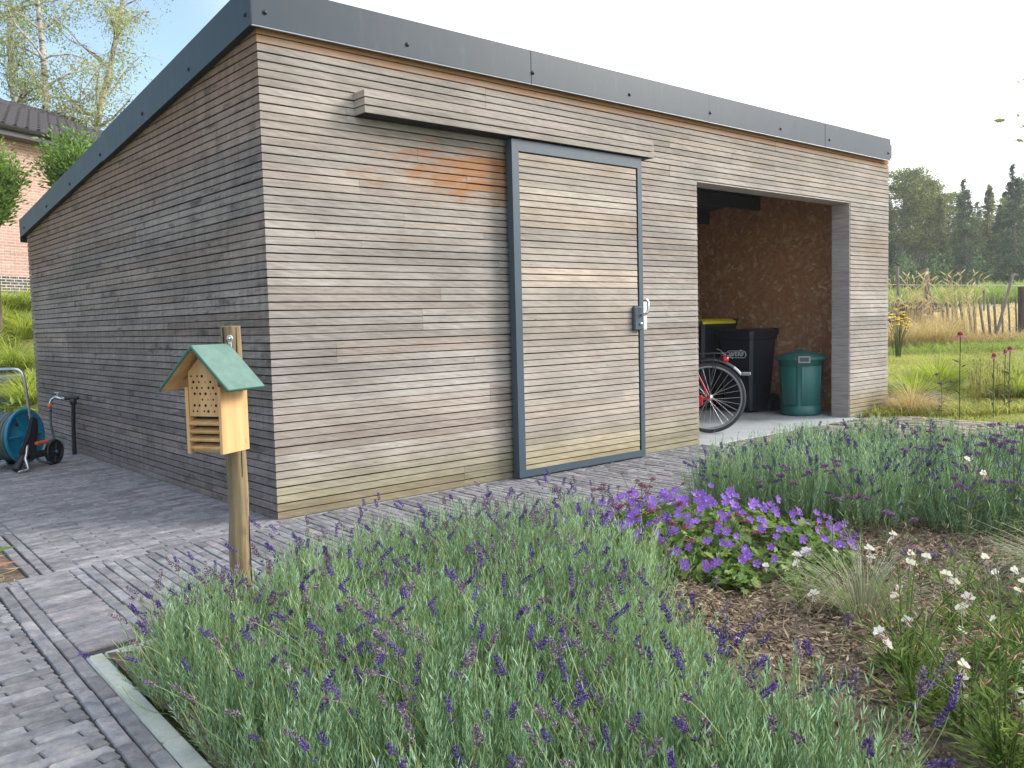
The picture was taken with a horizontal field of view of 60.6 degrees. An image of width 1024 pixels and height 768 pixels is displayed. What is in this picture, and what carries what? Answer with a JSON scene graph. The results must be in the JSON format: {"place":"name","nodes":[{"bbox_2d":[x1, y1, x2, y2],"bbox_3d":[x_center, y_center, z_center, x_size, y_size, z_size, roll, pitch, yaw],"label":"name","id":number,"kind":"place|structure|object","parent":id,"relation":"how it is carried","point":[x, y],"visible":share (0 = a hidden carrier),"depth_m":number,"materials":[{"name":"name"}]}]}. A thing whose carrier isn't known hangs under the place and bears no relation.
{"place":"outdoors","nodes":[
{"label":"outdoors","id":0,"kind":"place"},
{"bbox_2d":[0,330,35,371],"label":"ornamental grass","id":1,"kind":"object","parent":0,"point":[10,359],"depth_m":12.61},
{"bbox_2d":[2,307,35,337],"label":"ornamental grass","id":2,"kind":"object","parent":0,"point":[24,326],"depth_m":13.95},
{"bbox_2d":[0,373,38,404],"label":"ornamental grass","id":3,"kind":"object","parent":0,"point":[19,392],"depth_m":11.42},
{"bbox_2d":[0,415,1023,767],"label":"pavement","id":4,"kind":"structure","parent":0,"point":[88,539],"depth_m":4.38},
{"bbox_2d":[0,368,63,473],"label":"hose reel","id":5,"kind":"object","parent":4,"relation":"on","point":[22,437],"visible":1,"depth_m":7.10,"materials":[{"name":"plastic"}]},
{"bbox_2d":[48,392,78,454],"bbox_3d":[-4.002,0.365,7.865,0.269,0.594,0.094,-1,4,0],"label":"standpipe tap","id":6,"kind":"object","parent":4,"relation":"on","point":[73,400],"visible":0.96,"depth_m":7.83,"materials":[{"name":"metal"}]},
{"bbox_2d":[0,292,1023,767],"bbox_3d":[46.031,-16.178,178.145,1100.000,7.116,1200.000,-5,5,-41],"label":"ground","id":7,"kind":"structure","parent":0,"point":[164,712],"depth_m":11.40,"materials":[{"name":"plant"}]},
{"bbox_2d":[0,136,38,352],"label":"laurel bush","id":8,"kind":"object","parent":7,"relation":"on","point":[9,181],"visible":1,"depth_m":13.23,"materials":[{"name":"green plant"}]},
{"bbox_2d":[0,98,103,292],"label":"brick house","id":9,"kind":"structure","parent":7,"relation":"on","point":[24,118],"depth_m":20.05,"materials":[{"name":"brick"}]},
{"bbox_2d":[26,123,98,190],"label":"laurel bush","id":10,"kind":"object","parent":7,"relation":"on","point":[61,163],"visible":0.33,"depth_m":13.27,"materials":[{"name":"green plant"}]},
{"bbox_2d":[0,0,172,140],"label":"birch tree","id":11,"kind":"object","parent":7,"relation":"on","point":[11,68],"visible":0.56,"depth_m":26.07,"materials":[{"name":"green plant"}]},
{"bbox_2d":[220,326,252,610],"bbox_3d":[-1.019,0.389,3.253,0.082,1.208,0.079,-5,5,-41],"label":"wooden post","id":12,"kind":"object","parent":7,"relation":"on","point":[239,541],"visible":0.43,"depth_m":3.23,"materials":[{"name":"brown wood"}]},
{"bbox_2d":[158,335,264,454],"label":"insect hotel","id":13,"kind":"structure","parent":12,"relation":"attached to","point":[216,382],"depth_m":3.07,"materials":[{"name":"brown wood"}]},
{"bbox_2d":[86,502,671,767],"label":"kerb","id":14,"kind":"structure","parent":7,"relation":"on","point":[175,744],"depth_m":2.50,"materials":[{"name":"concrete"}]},
{"bbox_2d":[19,0,891,519],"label":"shed","id":15,"kind":"structure","parent":7,"relation":"on","point":[411,258],"depth_m":6.06,"materials":[{"name":"wood"}]},
{"bbox_2d":[506,138,649,477],"bbox_3d":[0.536,-0.545,6.417,1.332,2.318,0.141,-5,5,-41],"label":"sliding door","id":16,"kind":"structure","parent":15,"relation":"in","point":[575,239],"depth_m":6.37,"materials":[{"name":"wood"}]},
{"bbox_2d":[697,318,738,407],"bbox_3d":[2.301,-0.245,10.551,0.742,1.072,0.576,-5,5,-41],"label":"wheeled bin","id":17,"kind":"object","parent":15,"relation":"on","point":[708,340],"visible":0.26,"depth_m":10.25,"materials":[{"name":"plastic"}]},
{"bbox_2d":[697,321,750,432],"bbox_3d":[1.331,-0.084,8.345,1.741,1.112,0.618,1,5,29],"label":"bicycle","id":18,"kind":"object","parent":15,"relation":"on","point":[713,365],"visible":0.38,"depth_m":8.22,"materials":[{"name":"metal"}]},
{"bbox_2d":[717,328,779,410],"bbox_3d":[2.732,-0.165,10.116,0.602,0.952,0.499,-5,5,-41],"label":"wheeled bin","id":19,"kind":"object","parent":15,"relation":"on","point":[751,350],"visible":0.83,"depth_m":9.93,"materials":[{"name":"plastic"}]},
{"bbox_2d":[775,348,825,415],"bbox_3d":[3.171,-0.035,9.634,0.539,0.731,0.536,-5,5,-41],"label":"rubbish can","id":20,"kind":"object","parent":15,"relation":"on","point":[800,377],"visible":1,"depth_m":9.45,"materials":[{"name":"plastic"}]},
{"bbox_2d":[887,164,946,289],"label":"pine tree","id":21,"kind":"object","parent":7,"relation":"on","point":[914,203],"visible":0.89,"depth_m":73.28,"materials":[{"name":"green plant"}]},
{"bbox_2d":[897,172,958,267],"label":"pine tree","id":22,"kind":"object","parent":7,"relation":"on","point":[929,182],"visible":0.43,"depth_m":75.90,"materials":[{"name":"green plant"}]},
{"bbox_2d":[886,365,970,398],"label":"ornamental grass","id":23,"kind":"object","parent":7,"relation":"on","point":[920,382],"depth_m":10.43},
{"bbox_2d":[922,193,954,282],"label":"spruce tree","id":24,"kind":"object","parent":7,"relation":"on","point":[941,215],"visible":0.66,"depth_m":72.15,"materials":[{"name":"green plant"}]},
{"bbox_2d":[886,349,992,391],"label":"ornamental grass","id":25,"kind":"object","parent":7,"relation":"on","point":[945,373],"depth_m":11.68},
{"bbox_2d":[856,348,1023,417],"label":"lawn grass","id":26,"kind":"structure","parent":7,"relation":"on","point":[1017,406],"depth_m":11.43,"materials":[{"name":"plant"}]},
{"bbox_2d":[888,303,1017,333],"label":"stubble grass","id":27,"kind":"structure","parent":7,"relation":"on","point":[1012,316],"depth_m":34.66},
{"bbox_2d":[883,409,1023,422],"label":"lawn edge grass","id":28,"kind":"structure","parent":7,"relation":"on","point":[1012,418],"depth_m":9.02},
{"bbox_2d":[886,335,1023,355],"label":"fence foot grass","id":29,"kind":"structure","parent":7,"relation":"on","point":[1003,345],"depth_m":20.54,"materials":[{"name":"plant"}]},
{"bbox_2d":[886,278,1023,311],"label":"crop strip","id":30,"kind":"object","parent":7,"relation":"on","point":[997,292],"visible":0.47,"depth_m":48.05,"materials":[{"name":"plant"}]},
{"bbox_2d":[888,238,1023,292],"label":"undergrowth","id":31,"kind":"object","parent":7,"relation":"on","point":[906,265],"visible":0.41,"depth_m":66.97,"materials":[{"name":"plant"}]},
{"bbox_2d":[945,178,993,286],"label":"spruce tree","id":32,"kind":"object","parent":7,"relation":"on","point":[965,196],"visible":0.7,"depth_m":70.26,"materials":[{"name":"green plant"}]},
{"bbox_2d":[941,295,1017,336],"bbox_3d":[13.120,-1.699,23.997,2.783,1.481,0.161,-1,4,1],"label":"paling fence","id":33,"kind":"object","parent":7,"relation":"on","point":[981,315],"visible":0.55,"depth_m":23.98,"materials":[{"name":"wood"}]},
{"bbox_2d":[973,183,1000,264],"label":"spruce tree","id":34,"kind":"object","parent":7,"relation":"on","point":[989,206],"visible":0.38,"depth_m":78.14,"materials":[{"name":"green plant"}]},
{"bbox_2d":[967,359,1018,405],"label":"plantain spikes","id":35,"kind":"object","parent":7,"relation":"on","point":[985,380],"visible":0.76,"depth_m":10.29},
{"bbox_2d":[967,358,1023,398],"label":"ornamental grass","id":36,"kind":"object","parent":7,"relation":"on","point":[1020,391],"depth_m":10.55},
{"bbox_2d":[983,204,1011,272],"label":"spruce tree","id":37,"kind":"object","parent":7,"relation":"on","point":[995,229],"visible":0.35,"depth_m":73.91,"materials":[{"name":"green plant"}]},
{"bbox_2d":[986,163,1023,286],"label":"spruce tree","id":38,"kind":"object","parent":7,"relation":"on","point":[1012,220],"visible":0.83,"depth_m":66.33,"materials":[{"name":"green plant"}]},
{"bbox_2d":[0,0,1023,277],"label":"sky","id":39,"kind":"structure","parent":0,"point":[932,78],"materials":[{"name":"white"}]},
{"bbox_2d":[108,436,1023,767],"bbox_3d":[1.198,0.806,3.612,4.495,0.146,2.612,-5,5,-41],"label":"bark litter","id":40,"kind":"object","parent":0,"point":[745,617],"visible":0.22,"depth_m":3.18,"materials":[{"name":"wood"}]},
{"bbox_2d":[78,559,312,716],"bbox_3d":[-0.906,0.746,2.599,0.615,0.386,0.582,0,4,24],"label":"lavender","id":41,"kind":"object","parent":40,"relation":"on","point":[170,657],"visible":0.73,"depth_m":2.55,"materials":[{"name":"green plant"}]},
{"bbox_2d":[124,551,279,666],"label":"lavender","id":42,"kind":"object","parent":40,"relation":"on","point":[212,572],"visible":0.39,"depth_m":2.92,"materials":[{"name":"green plant"}]},
{"bbox_2d":[142,606,364,767],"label":"lavender","id":43,"kind":"object","parent":40,"relation":"on","point":[245,693],"visible":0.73,"depth_m":2.27,"materials":[{"name":"green plant"}]},
{"bbox_2d":[202,538,415,674],"bbox_3d":[-0.694,0.721,2.909,0.719,0.444,0.599,2,5,41],"label":"lavender","id":44,"kind":"object","parent":40,"relation":"on","point":[314,592],"visible":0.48,"depth_m":2.89,"materials":[{"name":"green plant"}]},
{"bbox_2d":[250,511,392,616],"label":"lavender","id":45,"kind":"object","parent":40,"relation":"on","point":[297,548],"visible":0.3,"depth_m":3.36,"materials":[{"name":"green plant"}]},
{"bbox_2d":[203,628,457,767],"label":"lavender","id":46,"kind":"object","parent":40,"relation":"on","point":[324,747],"visible":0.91,"depth_m":1.98,"materials":[{"name":"green plant"}]},
{"bbox_2d":[245,557,474,706],"bbox_3d":[-0.454,0.744,2.615,0.582,0.396,0.648,-1,4,10],"label":"lavender","id":47,"kind":"object","parent":40,"relation":"on","point":[333,638],"visible":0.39,"depth_m":2.58,"materials":[{"name":"green plant"}]},
{"bbox_2d":[314,492,464,589],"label":"lavender","id":48,"kind":"object","parent":40,"relation":"on","point":[393,535],"visible":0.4,"depth_m":3.56,"materials":[{"name":"green plant"}]},
{"bbox_2d":[312,520,480,620],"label":"lavender","id":49,"kind":"object","parent":40,"relation":"on","point":[396,575],"visible":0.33,"depth_m":3.22,"materials":[{"name":"green plant"}]},
{"bbox_2d":[295,678,526,767],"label":"lavender","id":50,"kind":"object","parent":40,"relation":"on","point":[403,762],"visible":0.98,"depth_m":1.72,"materials":[{"name":"green plant"}]},
{"bbox_2d":[269,582,576,767],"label":"lavender","id":51,"kind":"object","parent":40,"relation":"on","point":[396,674],"visible":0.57,"depth_m":2.26,"materials":[{"name":"green plant"}]},
{"bbox_2d":[352,544,544,660],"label":"lavender","id":52,"kind":"object","parent":40,"relation":"on","point":[450,588],"visible":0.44,"depth_m":2.88,"materials":[{"name":"green plant"}]},
{"bbox_2d":[383,489,540,570],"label":"lavender","id":53,"kind":"object","parent":40,"relation":"on","point":[463,523],"visible":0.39,"depth_m":3.78,"materials":[{"name":"green plant"}]},
{"bbox_2d":[408,497,562,613],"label":"lavender","id":54,"kind":"object","parent":40,"relation":"on","point":[469,549],"visible":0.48,"depth_m":3.38,"materials":[{"name":"green plant"}]},
{"bbox_2d":[362,603,627,767],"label":"lavender","id":55,"kind":"object","parent":40,"relation":"on","point":[474,728],"visible":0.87,"depth_m":1.97,"materials":[{"name":"green plant"}]},
{"bbox_2d":[381,555,630,733],"bbox_3d":[0.010,0.711,2.471,0.652,0.457,0.620,-4,5,-29],"label":"lavender","id":56,"kind":"object","parent":40,"relation":"on","point":[509,629],"visible":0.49,"depth_m":2.45,"materials":[{"name":"green plant"}]},
{"bbox_2d":[461,477,601,561],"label":"lavender","id":57,"kind":"object","parent":40,"relation":"on","point":[522,514],"visible":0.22,"depth_m":4.01,"materials":[{"name":"green plant"}]},
{"bbox_2d":[471,514,629,642],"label":"lavender","id":58,"kind":"object","parent":40,"relation":"on","point":[552,582],"visible":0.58,"depth_m":3.08,"materials":[{"name":"green plant"}]},
{"bbox_2d":[483,474,636,591],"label":"lavender","id":59,"kind":"object","parent":40,"relation":"on","point":[548,524],"visible":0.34,"depth_m":3.60,"materials":[{"name":"green plant"}]},
{"bbox_2d":[526,468,627,538],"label":"lavender","id":60,"kind":"object","parent":40,"relation":"on","point":[584,501],"visible":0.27,"depth_m":4.17,"materials":[{"name":"green plant"}]},
{"bbox_2d":[492,624,674,765],"bbox_3d":[0.193,0.783,2.226,0.438,0.325,0.464,-1,4,12],"label":"lavender","id":61,"kind":"object","parent":40,"relation":"on","point":[598,698],"visible":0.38,"depth_m":2.20,"materials":[{"name":"green plant"}]},
{"bbox_2d":[509,696,712,767],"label":"lavender","id":62,"kind":"object","parent":40,"relation":"on","point":[544,734],"visible":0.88,"depth_m":1.72,"materials":[{"name":"green plant"}]},
{"bbox_2d":[535,562,692,678],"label":"lavender","id":63,"kind":"object","parent":40,"relation":"on","point":[606,611],"visible":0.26,"depth_m":2.78,"materials":[{"name":"green plant"}]},
{"bbox_2d":[531,481,699,623],"bbox_3d":[0.372,0.629,3.221,0.624,0.471,0.648,-2,4,-1],"label":"lavender","id":64,"kind":"object","parent":40,"relation":"on","point":[649,571],"visible":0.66,"depth_m":3.18,"materials":[{"name":"green plant"}]},
{"bbox_2d":[538,558,771,739],"bbox_3d":[0.381,0.729,2.426,0.643,0.412,0.628,-2,4,-13],"label":"lavender","id":65,"kind":"object","parent":40,"relation":"on","point":[622,638],"visible":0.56,"depth_m":2.38,"materials":[{"name":"green plant"}]},
{"bbox_2d":[516,483,858,582],"bbox_3d":[0.789,0.641,4.089,1.680,0.335,0.995,-1,4,0],"label":"cranesbill","id":66,"kind":"object","parent":40,"relation":"on","point":[761,522],"visible":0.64,"depth_m":3.93,"materials":[{"name":"purple plant"}]},
{"bbox_2d":[524,625,874,767],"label":"lavender","id":67,"kind":"object","parent":40,"relation":"on","point":[655,754],"visible":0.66,"depth_m":1.85,"materials":[{"name":"green plant"}]},
{"bbox_2d":[672,432,781,512],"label":"lavender","id":68,"kind":"object","parent":40,"relation":"on","point":[742,484],"visible":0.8,"depth_m":4.90,"materials":[{"name":"green plant"}]},
{"bbox_2d":[706,558,760,593],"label":"seedling","id":69,"kind":"object","parent":40,"relation":"on","point":[746,576],"visible":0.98,"depth_m":3.56,"materials":[{"name":"green plant"}]},
{"bbox_2d":[721,430,797,496],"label":"lavender","id":70,"kind":"object","parent":40,"relation":"on","point":[756,448],"visible":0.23,"depth_m":5.30,"materials":[{"name":"green plant"}]},
{"bbox_2d":[746,418,837,460],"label":"lavender","id":71,"kind":"object","parent":40,"relation":"on","point":[798,438],"visible":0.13,"depth_m":5.67,"materials":[{"name":"green plant"}]},
{"bbox_2d":[623,603,962,767],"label":"lavender","id":72,"kind":"object","parent":40,"relation":"on","point":[820,756],"visible":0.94,"depth_m":1.78,"materials":[{"name":"green plant"}]},
{"bbox_2d":[751,551,837,585],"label":"seedling","id":73,"kind":"object","parent":40,"relation":"on","point":[773,566],"visible":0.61,"depth_m":3.65,"materials":[{"name":"green plant"}]},
{"bbox_2d":[762,551,844,607],"bbox_3d":[1.081,0.749,3.319,0.252,0.173,0.338,-5,5,-41],"label":"gaura","id":74,"kind":"object","parent":40,"relation":"on","point":[797,561],"visible":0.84,"depth_m":3.33,"materials":[{"name":"green plant"}]},
{"bbox_2d":[750,436,869,522],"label":"lavender","id":75,"kind":"object","parent":40,"relation":"on","point":[811,497],"visible":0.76,"depth_m":4.70,"materials":[{"name":"green plant"}]},
{"bbox_2d":[784,539,857,569],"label":"seedling","id":76,"kind":"object","parent":40,"relation":"on","point":[821,547],"visible":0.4,"depth_m":3.82,"materials":[{"name":"green plant"}]},
{"bbox_2d":[778,423,880,499],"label":"lavender","id":77,"kind":"object","parent":40,"relation":"on","point":[837,449],"visible":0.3,"depth_m":5.11,"materials":[{"name":"green plant"}]},
{"bbox_2d":[820,457,867,543],"bbox_3d":[1.556,0.556,4.148,0.134,0.415,0.230,-5,5,-41],"label":"verbena","id":78,"kind":"object","parent":40,"relation":"on","point":[824,466],"visible":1,"depth_m":4.12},
{"bbox_2d":[800,494,896,583],"bbox_3d":[1.306,0.627,3.553,0.367,0.371,0.316,-3,4,-18],"label":"gaura","id":79,"kind":"object","parent":40,"relation":"on","point":[848,563],"visible":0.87,"depth_m":3.55,"materials":[{"name":"green plant"}]},
{"bbox_2d":[822,426,903,487],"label":"lavender","id":80,"kind":"object","parent":40,"relation":"on","point":[888,444],"visible":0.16,"depth_m":5.48,"materials":[{"name":"green plant"}]},
{"bbox_2d":[746,518,981,625],"bbox_3d":[1.245,0.680,3.178,0.827,0.360,0.826,-3,4,-21],"label":"grass tuft","id":81,"kind":"object","parent":40,"relation":"on","point":[858,603],"visible":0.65,"depth_m":3.20,"materials":[{"name":"plant"}]},
{"bbox_2d":[808,438,938,531],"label":"lavender","id":82,"kind":"object","parent":40,"relation":"on","point":[892,497],"visible":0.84,"depth_m":4.52,"materials":[{"name":"green plant"}]},
{"bbox_2d":[836,410,914,457],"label":"lavender","id":83,"kind":"object","parent":40,"relation":"on","point":[881,430],"visible":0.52,"depth_m":5.86,"materials":[{"name":"green plant"}]},
{"bbox_2d":[805,543,988,683],"bbox_3d":[1.211,0.674,2.673,0.440,0.406,0.515,-5,5,-41],"label":"gaura","id":84,"kind":"object","parent":40,"relation":"on","point":[910,634],"visible":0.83,"depth_m":2.66,"materials":[{"name":"green plant"}]},
{"bbox_2d":[854,435,952,505],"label":"lavender","id":85,"kind":"object","parent":40,"relation":"on","point":[916,453],"visible":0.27,"depth_m":4.95,"materials":[{"name":"green plant"}]},
{"bbox_2d":[879,429,968,480],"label":"lavender","id":86,"kind":"object","parent":40,"relation":"on","point":[926,447],"visible":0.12,"depth_m":5.32,"materials":[{"name":"green plant"}]},
{"bbox_2d":[899,543,958,609],"bbox_3d":[1.504,0.701,3.162,0.132,0.268,0.198,-5,5,-41],"label":"verbena","id":87,"kind":"object","parent":40,"relation":"on","point":[933,554],"visible":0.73,"depth_m":3.19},
{"bbox_2d":[889,413,979,457],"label":"lavender","id":88,"kind":"object","parent":40,"relation":"on","point":[950,435],"visible":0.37,"depth_m":5.67,"materials":[{"name":"green plant"}]},
{"bbox_2d":[866,592,1004,717],"bbox_3d":[1.157,0.760,2.405,0.342,0.275,0.348,0,4,21],"label":"gaura","id":89,"kind":"object","parent":40,"relation":"on","point":[911,684],"visible":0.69,"depth_m":2.40,"materials":[{"name":"green plant"}]},
{"bbox_2d":[899,429,971,541],"bbox_3d":[1.967,0.482,4.079,0.193,0.553,0.295,-5,5,-41],"label":"verbena","id":90,"kind":"object","parent":40,"relation":"on","point":[923,449],"visible":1,"depth_m":4.12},
{"bbox_2d":[892,584,1023,746],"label":"gaura","id":91,"kind":"object","parent":40,"relation":"on","point":[956,715],"visible":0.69,"depth_m":2.27,"materials":[{"name":"green plant"}]},
{"bbox_2d":[896,523,1023,632],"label":"gaura","id":92,"kind":"object","parent":40,"relation":"on","point":[947,601],"visible":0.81,"depth_m":3.04,"materials":[{"name":"green plant"}]},
{"bbox_2d":[902,539,1023,609],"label":"grass tuft","id":93,"kind":"object","parent":40,"relation":"on","point":[989,592],"visible":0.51,"depth_m":3.40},
{"bbox_2d":[905,446,1023,539],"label":"lavender","id":94,"kind":"object","parent":40,"relation":"on","point":[946,512],"visible":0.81,"depth_m":4.34,"materials":[{"name":"green plant"}]},
{"bbox_2d":[926,630,1023,767],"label":"gaura","id":95,"kind":"object","parent":40,"relation":"on","point":[995,740],"visible":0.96,"depth_m":2.08,"materials":[{"name":"green plant"}]},
{"bbox_2d":[926,543,1023,670],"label":"gaura","id":96,"kind":"object","parent":40,"relation":"on","point":[951,580],"visible":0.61,"depth_m":2.69,"materials":[{"name":"green plant"}]},
{"bbox_2d":[927,509,1023,596],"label":"grass tuft","id":97,"kind":"object","parent":40,"relation":"on","point":[1009,552],"visible":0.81,"depth_m":3.52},
{"bbox_2d":[928,429,1023,514],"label":"lavender","id":98,"kind":"object","parent":40,"relation":"on","point":[991,451],"visible":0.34,"depth_m":4.76,"materials":[{"name":"green plant"}]},
{"bbox_2d":[945,468,1023,559],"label":"verbena","id":99,"kind":"object","parent":40,"relation":"on","point":[958,484],"visible":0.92,"depth_m":3.83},
{"bbox_2d":[947,420,1023,489],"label":"lavender","id":100,"kind":"object","parent":40,"relation":"on","point":[985,440],"visible":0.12,"depth_m":5.13,"materials":[{"name":"green plant"}]},
{"bbox_2d":[949,584,1023,703],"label":"gaura","id":101,"kind":"object","parent":40,"relation":"on","point":[964,606],"visible":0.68,"depth_m":2.51,"materials":[{"name":"green plant"}]},
{"bbox_2d":[959,433,1016,545],"bbox_3d":[2.182,0.494,4.053,0.236,0.520,0.227,-1,4,0],"label":"verbena","id":102,"kind":"object","parent":40,"relation":"on","point":[1001,443],"visible":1,"depth_m":4.07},
{"bbox_2d":[963,456,1023,566],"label":"gaura","id":103,"kind":"object","parent":40,"relation":"on","point":[987,485],"visible":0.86,"depth_m":3.72,"materials":[{"name":"green plant"}]},
{"bbox_2d":[976,463,1023,537],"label":"lavender","id":104,"kind":"object","parent":40,"relation":"on","point":[1016,501],"visible":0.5,"depth_m":4.26,"materials":[{"name":"green plant"}]},
{"bbox_2d":[987,422,1023,545],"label":"verbena","id":105,"kind":"object","parent":40,"relation":"on","point":[1014,486],"visible":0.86,"depth_m":4.04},
{"bbox_2d":[870,376,980,416],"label":"dry grass","id":106,"kind":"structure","parent":0,"point":[912,401],"depth_m":9.45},
{"bbox_2d":[886,305,986,350],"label":"dry meadow grass","id":107,"kind":"structure","parent":0,"point":[924,334],"depth_m":21.59,"materials":[{"name":"plant"}]},
{"bbox_2d":[886,270,988,341],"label":"feather grass","id":108,"kind":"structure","parent":0,"point":[915,295],"depth_m":22.72,"materials":[{"name":"plant"}]},
{"bbox_2d":[962,324,1023,343],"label":"dry grass","id":109,"kind":"structure","parent":0,"point":[1006,333],"depth_m":22.83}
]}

